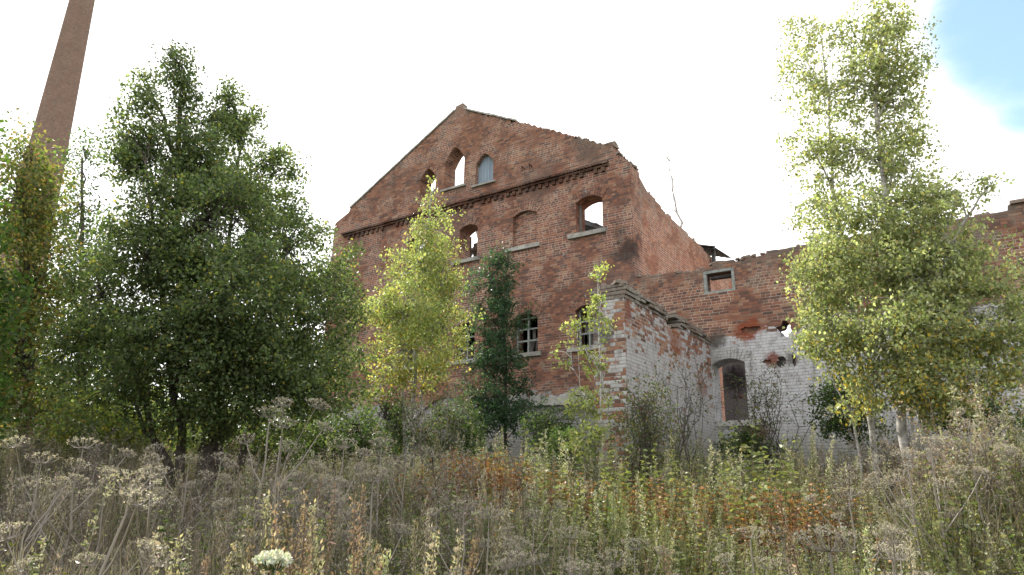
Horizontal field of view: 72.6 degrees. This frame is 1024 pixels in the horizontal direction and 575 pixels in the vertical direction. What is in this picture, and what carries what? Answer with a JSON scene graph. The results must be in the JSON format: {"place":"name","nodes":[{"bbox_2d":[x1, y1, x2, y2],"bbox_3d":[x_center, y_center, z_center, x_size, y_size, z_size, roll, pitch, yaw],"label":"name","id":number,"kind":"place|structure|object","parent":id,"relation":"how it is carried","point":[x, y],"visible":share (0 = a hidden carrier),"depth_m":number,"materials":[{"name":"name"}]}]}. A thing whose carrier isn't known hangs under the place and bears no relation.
{"place":"outdoors","nodes":[
{"label":"outdoors","id":0,"kind":"place"},
{"bbox_2d":[0,0,1023,434],"label":"sky","id":1,"kind":"structure","parent":0,"point":[352,86],"materials":[{"name":"white"}]},
{"bbox_3d":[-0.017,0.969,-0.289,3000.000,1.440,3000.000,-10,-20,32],"label":"ground","id":2,"kind":"structure","parent":0,"visible":0},
{"bbox_2d":[0,102,50,438],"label":"leafy tree","id":3,"kind":"object","parent":2,"relation":"on","point":[10,296],"visible":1,"depth_m":9.62,"materials":[{"name":"green plant"}]},
{"bbox_2d":[0,407,83,471],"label":"bush","id":4,"kind":"object","parent":2,"relation":"on","point":[38,440],"visible":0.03,"depth_m":14.58,"materials":[{"name":"green plant"}]},
{"bbox_2d":[0,107,90,474],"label":"leafy tree","id":5,"kind":"object","parent":2,"relation":"on","point":[32,210],"visible":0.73,"depth_m":12.68,"materials":[{"name":"green plant"}]},
{"bbox_2d":[0,435,91,574],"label":"hogweed","id":6,"kind":"object","parent":2,"relation":"on","point":[47,512],"visible":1,"depth_m":5.51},
{"bbox_2d":[0,0,94,429],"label":"brick chimney","id":7,"kind":"object","parent":2,"relation":"on","point":[56,112],"visible":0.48,"depth_m":54.12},
{"bbox_2d":[0,362,133,458],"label":"leafy tree","id":8,"kind":"object","parent":2,"relation":"on","point":[87,402],"depth_m":47.86,"materials":[{"name":"green plant"}]},
{"bbox_2d":[5,436,136,574],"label":"hogweed","id":9,"kind":"object","parent":2,"relation":"on","point":[112,470],"visible":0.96,"depth_m":5.86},
{"bbox_2d":[16,378,143,467],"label":"bush","id":10,"kind":"object","parent":2,"relation":"on","point":[94,416],"visible":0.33,"depth_m":14.03,"materials":[{"name":"green plant"}]},
{"bbox_2d":[7,537,161,574],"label":"hogweed","id":11,"kind":"object","parent":2,"relation":"on","point":[76,557],"visible":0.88,"depth_m":3.56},
{"bbox_2d":[42,465,129,572],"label":"hogweed","id":12,"kind":"object","parent":2,"relation":"on","point":[89,510],"visible":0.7,"depth_m":6.22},
{"bbox_2d":[19,124,161,462],"bbox_3d":[-9.651,0.649,16.906,3.109,9.284,3.958,-10,-20,32],"label":"leafy tree","id":13,"kind":"object","parent":2,"relation":"on","point":[82,219],"visible":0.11,"depth_m":16.96,"materials":[{"name":"green plant"}]},
{"bbox_2d":[0,468,180,574],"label":"hogweed","id":14,"kind":"object","parent":2,"relation":"on","point":[130,499],"visible":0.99,"depth_m":2.89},
{"bbox_2d":[53,366,155,453],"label":"leafy tree","id":15,"kind":"object","parent":2,"relation":"on","point":[110,412],"depth_m":50.11,"materials":[{"name":"green plant"}]},
{"bbox_2d":[84,404,176,464],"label":"bush","id":16,"kind":"object","parent":2,"relation":"on","point":[132,439],"visible":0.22,"depth_m":14.03,"materials":[{"name":"green plant"}]},
{"bbox_2d":[121,453,176,574],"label":"hogweed","id":17,"kind":"object","parent":2,"relation":"on","point":[151,498],"visible":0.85,"depth_m":5.09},
{"bbox_2d":[124,377,223,472],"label":"leafy tree","id":18,"kind":"object","parent":2,"relation":"on","point":[189,436],"visible":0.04,"depth_m":49.79,"materials":[{"name":"green plant"}]},
{"bbox_2d":[142,442,238,560],"bbox_3d":[-3.198,2.458,6.642,1.011,1.928,0.409,-1,-17,8],"label":"hogweed","id":19,"kind":"object","parent":2,"relation":"on","point":[201,472],"visible":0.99,"depth_m":6.81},
{"bbox_2d":[11,39,384,497],"bbox_3d":[-4.828,-0.442,12.058,4.322,9.077,5.957,-24,-30,55],"label":"leafy tree","id":20,"kind":"object","parent":2,"relation":"on","point":[238,351],"visible":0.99,"depth_m":11.48,"materials":[{"name":"green plant"}]},
{"bbox_2d":[147,505,253,574],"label":"wormwood","id":21,"kind":"object","parent":2,"relation":"on","point":[228,566],"visible":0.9,"depth_m":3.78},
{"bbox_2d":[165,534,267,574],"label":"wormwood","id":22,"kind":"object","parent":2,"relation":"on","point":[175,565],"visible":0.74,"depth_m":2.58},
{"bbox_2d":[178,452,257,539],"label":"hogweed","id":23,"kind":"object","parent":2,"relation":"on","point":[193,485],"visible":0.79,"depth_m":7.87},
{"bbox_2d":[187,404,314,474],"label":"bush","id":24,"kind":"object","parent":2,"relation":"on","point":[263,443],"visible":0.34,"depth_m":14.07,"materials":[{"name":"green plant"}]},
{"bbox_2d":[242,526,259,574],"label":"wormwood","id":25,"kind":"object","parent":2,"relation":"on","point":[251,555],"visible":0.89,"depth_m":2.29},
{"bbox_2d":[251,549,293,574],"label":"hogweed","id":26,"kind":"object","parent":2,"relation":"on","point":[272,558],"visible":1,"depth_m":2.21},
{"bbox_2d":[207,396,350,574],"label":"hogweed","id":27,"kind":"object","parent":2,"relation":"on","point":[282,404],"visible":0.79,"depth_m":5.51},
{"bbox_2d":[230,405,328,554],"bbox_3d":[-2.327,2.300,6.879,0.825,2.230,0.886,15,-22,-39],"label":"hogweed","id":28,"kind":"object","parent":2,"relation":"on","point":[263,472],"visible":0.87,"depth_m":7.00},
{"bbox_2d":[258,401,314,472],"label":"leafy tree","id":29,"kind":"object","parent":2,"relation":"on","point":[295,450],"visible":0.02,"depth_m":54.69,"materials":[{"name":"green plant"}]},
{"bbox_2d":[237,473,337,574],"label":"wormwood","id":30,"kind":"object","parent":2,"relation":"on","point":[320,529],"visible":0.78,"depth_m":4.76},
{"bbox_2d":[269,489,312,574],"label":"wormwood","id":31,"kind":"object","parent":2,"relation":"on","point":[303,533],"visible":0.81,"depth_m":2.68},
{"bbox_2d":[285,528,310,574],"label":"wormwood","id":32,"kind":"object","parent":2,"relation":"on","point":[290,549],"visible":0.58,"depth_m":3.22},
{"bbox_2d":[287,510,318,574],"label":"wormwood","id":33,"kind":"object","parent":2,"relation":"on","point":[296,548],"visible":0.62,"depth_m":3.34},
{"bbox_2d":[242,498,391,574],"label":"wormwood","id":34,"kind":"object","parent":2,"relation":"on","point":[286,522],"visible":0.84,"depth_m":2.74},
{"bbox_2d":[276,473,368,574],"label":"hogweed","id":35,"kind":"object","parent":2,"relation":"on","point":[297,504],"visible":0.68,"depth_m":5.85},
{"bbox_2d":[276,410,375,470],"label":"bush","id":36,"kind":"object","parent":2,"relation":"on","point":[312,440],"visible":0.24,"depth_m":15.36,"materials":[{"name":"green plant"}]},
{"bbox_2d":[282,437,386,572],"bbox_3d":[-1.722,2.404,6.531,0.970,1.977,0.634,12,-20,-34],"label":"hogweed","id":37,"kind":"object","parent":2,"relation":"on","point":[363,453],"visible":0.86,"depth_m":6.72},
{"bbox_2d":[255,490,439,574],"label":"wormwood","id":38,"kind":"object","parent":2,"relation":"on","point":[369,558],"visible":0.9,"depth_m":2.72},
{"bbox_2d":[314,402,399,474],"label":"bush","id":39,"kind":"object","parent":2,"relation":"on","point":[358,434],"visible":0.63,"depth_m":14.66,"materials":[{"name":"green plant"}]},
{"bbox_2d":[346,484,367,574],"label":"wormwood","id":40,"kind":"object","parent":2,"relation":"on","point":[353,565],"visible":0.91,"depth_m":3.09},
{"bbox_2d":[320,437,408,566],"bbox_3d":[-1.510,2.486,6.917,0.746,2.016,0.801,13,-20,-35],"label":"hogweed","id":41,"kind":"object","parent":2,"relation":"on","point":[360,471],"visible":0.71,"depth_m":7.07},
{"bbox_2d":[319,470,414,574],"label":"hogweed","id":42,"kind":"object","parent":2,"relation":"on","point":[370,509],"visible":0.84,"depth_m":5.27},
{"bbox_2d":[350,536,387,574],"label":"wormwood","id":43,"kind":"object","parent":2,"relation":"on","point":[380,565],"visible":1,"depth_m":2.54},
{"bbox_2d":[301,498,463,574],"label":"wormwood","id":44,"kind":"object","parent":2,"relation":"on","point":[376,548],"visible":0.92,"depth_m":2.63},
{"bbox_2d":[353,378,423,471],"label":"bush","id":45,"kind":"object","parent":2,"relation":"on","point":[386,407],"visible":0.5,"depth_m":16.27,"materials":[{"name":"green plant"}]},
{"bbox_2d":[374,445,432,520],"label":"hogweed","id":46,"kind":"object","parent":2,"relation":"on","point":[387,470],"visible":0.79,"depth_m":8.64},
{"bbox_2d":[345,175,485,477],"bbox_3d":[-2.414,1.045,16.594,2.682,8.397,2.926,-10,-20,32],"label":"birch tree","id":47,"kind":"object","parent":2,"relation":"on","point":[403,312],"visible":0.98,"depth_m":16.58,"materials":[{"name":"green plant"}]},
{"bbox_2d":[370,367,491,475],"bbox_3d":[-1.861,3.346,16.058,2.787,3.624,1.910,1,-17,1],"label":"bush","id":48,"kind":"object","parent":2,"relation":"on","point":[424,438],"visible":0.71,"depth_m":16.00,"materials":[{"name":"green plant"}]},
{"bbox_2d":[435,452,469,485],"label":"hogweed","id":49,"kind":"object","parent":2,"relation":"on","point":[452,468],"visible":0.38,"depth_m":9.63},
{"bbox_2d":[417,394,490,462],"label":"bush","id":50,"kind":"object","parent":2,"relation":"on","point":[466,433],"visible":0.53,"depth_m":16.46,"materials":[{"name":"green plant"}]},
{"bbox_2d":[407,489,514,574],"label":"wormwood","id":51,"kind":"object","parent":2,"relation":"on","point":[414,532],"visible":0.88,"depth_m":3.98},
{"bbox_2d":[424,499,519,574],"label":"hogweed","id":52,"kind":"object","parent":2,"relation":"on","point":[434,514],"visible":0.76,"depth_m":4.88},
{"bbox_2d":[465,538,480,574],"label":"wormwood","id":53,"kind":"object","parent":2,"relation":"on","point":[472,565],"visible":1,"depth_m":2.24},
{"bbox_2d":[444,505,532,574],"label":"hogweed","id":54,"kind":"object","parent":2,"relation":"on","point":[519,543],"visible":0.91,"depth_m":4.31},
{"bbox_2d":[16,449,966,574],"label":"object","id":55,"kind":"object","parent":2,"relation":"on","point":[874,559],"visible":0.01,"depth_m":7.61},
{"bbox_2d":[446,241,556,462],"bbox_3d":[-0.279,2.257,19.128,2.863,7.851,2.470,-5,-18,18],"label":"goat willow","id":56,"kind":"object","parent":2,"relation":"on","point":[501,304],"visible":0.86,"depth_m":19.40,"materials":[{"name":"green plant"}]},
{"bbox_2d":[0,417,1023,574],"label":"leafy weeds","id":57,"kind":"object","parent":2,"relation":"on","point":[596,530],"visible":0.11,"depth_m":6.87,"materials":[{"name":"plant"}]},
{"bbox_2d":[0,428,1023,574],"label":"dry grass","id":58,"kind":"structure","parent":2,"relation":"on","point":[104,539],"depth_m":6.84,"materials":[{"name":"plant"}]},
{"bbox_2d":[0,404,1023,574],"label":"grey weeds","id":59,"kind":"object","parent":2,"relation":"on","point":[82,508],"visible":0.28,"depth_m":7.22,"materials":[{"name":"plant"}]},
{"bbox_2d":[0,383,1023,574],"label":"pale weeds","id":60,"kind":"object","parent":2,"relation":"on","point":[725,492],"visible":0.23,"depth_m":8.00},
{"bbox_2d":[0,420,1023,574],"bbox_3d":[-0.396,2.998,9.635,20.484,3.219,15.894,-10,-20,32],"label":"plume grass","id":61,"kind":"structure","parent":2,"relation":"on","point":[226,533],"depth_m":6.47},
{"bbox_2d":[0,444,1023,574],"bbox_3d":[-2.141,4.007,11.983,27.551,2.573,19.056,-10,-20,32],"label":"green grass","id":62,"kind":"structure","parent":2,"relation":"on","point":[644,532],"depth_m":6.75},
{"bbox_2d":[494,549,536,574],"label":"hogweed","id":63,"kind":"object","parent":2,"relation":"on","point":[509,560],"visible":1,"depth_m":3.20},
{"bbox_2d":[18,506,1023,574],"bbox_3d":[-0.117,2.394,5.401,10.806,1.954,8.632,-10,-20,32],"label":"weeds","id":64,"kind":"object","parent":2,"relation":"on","point":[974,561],"visible":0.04,"depth_m":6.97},
{"bbox_2d":[313,103,731,473],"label":"gabled brick building","id":65,"kind":"structure","parent":2,"relation":"on","point":[530,193],"depth_m":23.23,"materials":[{"name":"brick"}]},
{"bbox_2d":[458,325,473,359],"bbox_3d":[-1.447,1.920,23.443,0.810,1.334,0.160,-10,-20,32],"label":"window frame","id":66,"kind":"structure","parent":65,"relation":"in","point":[468,352],"depth_m":23.43,"materials":[{"name":"white wood"}]},
{"bbox_2d":[517,317,537,352],"bbox_3d":[0.563,1.569,22.142,0.890,1.338,0.160,-10,-20,32],"label":"window frame","id":67,"kind":"structure","parent":65,"relation":"in","point":[532,344],"depth_m":22.10,"materials":[{"name":"grey wood"}]},
{"bbox_2d":[579,205,581,231],"bbox_3d":[2.182,-2.131,22.132,0.060,1.100,0.080,-10,-20,32],"label":"window frame","id":68,"kind":"structure","parent":65,"relation":"in","point":[580,206],"depth_m":22.12,"materials":[{"name":"grey wood"}]},
{"bbox_2d":[579,308,593,345],"bbox_3d":[2.370,1.250,20.975,0.720,1.335,0.160,-10,-20,32],"label":"window frame","id":69,"kind":"structure","parent":65,"relation":"in","point":[586,333],"depth_m":21.03,"materials":[{"name":"wood"}]},
{"bbox_2d":[651,137,700,227],"bbox_3d":[5.853,-3.827,25.564,1.838,4.093,1.247,-13,-22,39],"label":"birch sapling","id":70,"kind":"object","parent":65,"relation":"on","point":[675,207],"visible":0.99,"depth_m":25.43,"materials":[{"name":"brown plant"}]},
{"bbox_2d":[491,499,567,574],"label":"hogweed","id":71,"kind":"object","parent":2,"relation":"on","point":[508,528],"visible":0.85,"depth_m":5.61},
{"bbox_2d":[520,428,553,492],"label":"nettle","id":72,"kind":"object","parent":2,"relation":"on","point":[548,448],"visible":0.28,"depth_m":11.39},
{"bbox_2d":[529,450,566,532],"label":"nettle","id":73,"kind":"object","parent":2,"relation":"on","point":[541,486],"visible":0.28,"depth_m":8.98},
{"bbox_2d":[516,396,580,467],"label":"bush","id":74,"kind":"object","parent":2,"relation":"on","point":[546,423],"visible":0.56,"depth_m":16.59,"materials":[{"name":"green plant"}]},
{"bbox_2d":[526,525,587,574],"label":"hogweed","id":75,"kind":"object","parent":2,"relation":"on","point":[542,556],"visible":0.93,"depth_m":4.07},
{"bbox_2d":[539,423,594,473],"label":"bush","id":76,"kind":"object","parent":2,"relation":"on","point":[555,446],"visible":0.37,"depth_m":14.04,"materials":[{"name":"green plant"}]},
{"bbox_2d":[541,437,615,508],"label":"nettle","id":77,"kind":"object","parent":2,"relation":"on","point":[582,467],"visible":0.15,"depth_m":10.60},
{"bbox_2d":[548,261,620,487],"bbox_3d":[1.220,1.839,12.044,1.215,4.981,1.193,-10,-20,32],"label":"young aspen","id":78,"kind":"object","parent":2,"relation":"on","point":[584,437],"visible":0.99,"depth_m":12.15,"materials":[{"name":"plant"}]},
{"bbox_2d":[151,403,1023,574],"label":"feathery herbs","id":79,"kind":"object","parent":2,"relation":"on","point":[615,519],"visible":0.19,"depth_m":7.03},
{"bbox_2d":[576,463,613,538],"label":"nettle","id":80,"kind":"object","parent":2,"relation":"on","point":[604,474],"visible":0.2,"depth_m":8.96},
{"bbox_2d":[560,546,633,574],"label":"hogweed","id":81,"kind":"object","parent":2,"relation":"on","point":[589,564],"visible":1,"depth_m":3.01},
{"bbox_2d":[598,445,632,512],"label":"nettle","id":82,"kind":"object","parent":2,"relation":"on","point":[615,473],"visible":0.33,"depth_m":9.66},
{"bbox_2d":[382,447,895,574],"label":"weeds","id":83,"kind":"object","parent":2,"relation":"on","point":[500,474],"visible":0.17,"depth_m":8.20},
{"bbox_2d":[611,449,673,512],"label":"nettle","id":84,"kind":"object","parent":2,"relation":"on","point":[642,474],"visible":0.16,"depth_m":9.99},
{"bbox_2d":[602,360,692,501],"bbox_3d":[2.105,2.708,11.380,1.678,3.008,1.644,-10,-20,32],"label":"bare shrub","id":85,"kind":"object","parent":2,"relation":"on","point":[647,432],"visible":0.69,"depth_m":11.36,"materials":[{"name":"green plant"}]},
{"bbox_2d":[615,537,681,574],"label":"hogweed","id":86,"kind":"object","parent":2,"relation":"on","point":[636,548],"visible":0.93,"depth_m":4.10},
{"bbox_2d":[590,279,717,483],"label":"projecting wall","id":87,"kind":"structure","parent":2,"relation":"on","point":[650,333],"depth_m":15.00,"materials":[{"name":"brick"}]},
{"bbox_2d":[637,443,679,530],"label":"nettle","id":88,"kind":"object","parent":2,"relation":"on","point":[646,473],"visible":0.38,"depth_m":9.27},
{"bbox_2d":[660,543,671,574],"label":"wormwood","id":89,"kind":"object","parent":2,"relation":"on","point":[668,562],"visible":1,"depth_m":3.45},
{"bbox_2d":[638,352,726,483],"bbox_3d":[3.294,2.992,13.498,1.714,3.433,1.517,2,-17,-3],"label":"bare shrub","id":90,"kind":"object","parent":2,"relation":"on","point":[682,432],"visible":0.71,"depth_m":13.53,"materials":[{"name":"brown plant"}]},
{"bbox_2d":[641,463,729,570],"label":"nettle","id":91,"kind":"object","parent":2,"relation":"on","point":[690,498],"visible":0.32,"depth_m":8.15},
{"bbox_2d":[654,444,732,515],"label":"nettle","id":92,"kind":"object","parent":2,"relation":"on","point":[688,481],"visible":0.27,"depth_m":9.61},
{"bbox_2d":[680,458,771,574],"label":"nettle","id":93,"kind":"object","parent":2,"relation":"on","point":[707,495],"visible":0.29,"depth_m":8.23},
{"bbox_2d":[717,420,760,516],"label":"nettle","id":94,"kind":"object","parent":2,"relation":"on","point":[747,455],"visible":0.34,"depth_m":9.55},
{"bbox_2d":[719,463,763,568],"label":"nettle","id":95,"kind":"object","parent":2,"relation":"on","point":[746,478],"visible":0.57,"depth_m":7.79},
{"bbox_2d":[713,526,783,574],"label":"hogweed","id":96,"kind":"object","parent":2,"relation":"on","point":[762,560],"visible":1,"depth_m":4.57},
{"bbox_2d":[712,421,786,486],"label":"bush","id":97,"kind":"object","parent":2,"relation":"on","point":[742,437],"visible":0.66,"depth_m":13.83,"materials":[{"name":"green plant"}]},
{"bbox_2d":[721,435,797,502],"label":"nettle","id":98,"kind":"object","parent":2,"relation":"on","point":[760,472],"visible":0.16,"depth_m":9.46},
{"bbox_2d":[701,351,827,484],"bbox_3d":[5.124,3.014,13.873,2.316,3.580,1.689,-10,-20,32],"label":"bare shrub","id":99,"kind":"object","parent":2,"relation":"on","point":[767,404],"visible":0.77,"depth_m":13.92,"materials":[{"name":"green plant"}]},
{"bbox_2d":[751,440,795,560],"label":"nettle","id":100,"kind":"object","parent":2,"relation":"on","point":[785,473],"visible":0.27,"depth_m":8.88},
{"bbox_2d":[756,451,799,543],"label":"nettle","id":101,"kind":"object","parent":2,"relation":"on","point":[788,482],"visible":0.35,"depth_m":8.67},
{"bbox_2d":[772,453,860,543],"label":"nettle","id":102,"kind":"object","parent":2,"relation":"on","point":[810,492],"visible":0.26,"depth_m":8.39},
{"bbox_2d":[635,198,1023,486],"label":"roofless brick wing","id":103,"kind":"structure","parent":2,"relation":"on","point":[742,321],"depth_m":17.75,"materials":[{"name":"brick"}]},
{"bbox_2d":[703,267,734,293],"bbox_3d":[5.622,-0.171,18.868,0.840,0.650,0.105,-10,-20,32],"label":"window frame","id":104,"kind":"structure","parent":103,"relation":"in","point":[705,273],"depth_m":18.87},
{"bbox_2d":[793,523,871,574],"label":"hogweed","id":105,"kind":"object","parent":2,"relation":"on","point":[829,550],"visible":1,"depth_m":2.47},
{"bbox_2d":[773,486,916,574],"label":"wormwood","id":106,"kind":"object","parent":2,"relation":"on","point":[865,559],"visible":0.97,"depth_m":3.50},
{"bbox_2d":[802,369,895,467],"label":"bush","id":107,"kind":"object","parent":2,"relation":"on","point":[833,424],"visible":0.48,"depth_m":12.88,"materials":[{"name":"green plant"}]},
{"bbox_2d":[804,486,899,574],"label":"hogweed","id":108,"kind":"object","parent":2,"relation":"on","point":[838,518],"visible":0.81,"depth_m":5.65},
{"bbox_2d":[827,384,920,500],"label":"bare shrub","id":109,"kind":"object","parent":2,"relation":"on","point":[894,441],"visible":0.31,"depth_m":11.69,"materials":[{"name":"brown plant"}]},
{"bbox_2d":[764,0,1023,519],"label":"birch tree","id":110,"kind":"object","parent":2,"relation":"on","point":[906,274],"visible":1,"depth_m":11.25,"materials":[{"name":"green plant"}]},
{"bbox_2d":[862,524,934,574],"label":"hogweed","id":111,"kind":"object","parent":2,"relation":"on","point":[893,544],"visible":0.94,"depth_m":3.31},
{"bbox_2d":[779,366,1023,571],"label":"brown goldenrod","id":112,"kind":"object","parent":2,"relation":"on","point":[946,449],"visible":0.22,"depth_m":7.58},
{"bbox_2d":[860,434,955,573],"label":"hogweed","id":113,"kind":"object","parent":2,"relation":"on","point":[878,481],"visible":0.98,"depth_m":5.96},
{"bbox_2d":[876,436,993,574],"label":"hogweed","id":114,"kind":"object","parent":2,"relation":"on","point":[903,500],"visible":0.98,"depth_m":5.72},
{"bbox_2d":[925,391,1023,448],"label":"bush","id":115,"kind":"object","parent":2,"relation":"on","point":[991,405],"visible":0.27,"depth_m":11.36,"materials":[{"name":"green plant"}]},
{"bbox_2d":[941,418,1023,568],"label":"hogweed","id":116,"kind":"object","parent":2,"relation":"on","point":[976,490],"visible":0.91,"depth_m":5.88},
{"bbox_2d":[948,407,1023,539],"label":"hogweed","id":117,"kind":"object","parent":2,"relation":"on","point":[962,409],"visible":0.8,"depth_m":6.49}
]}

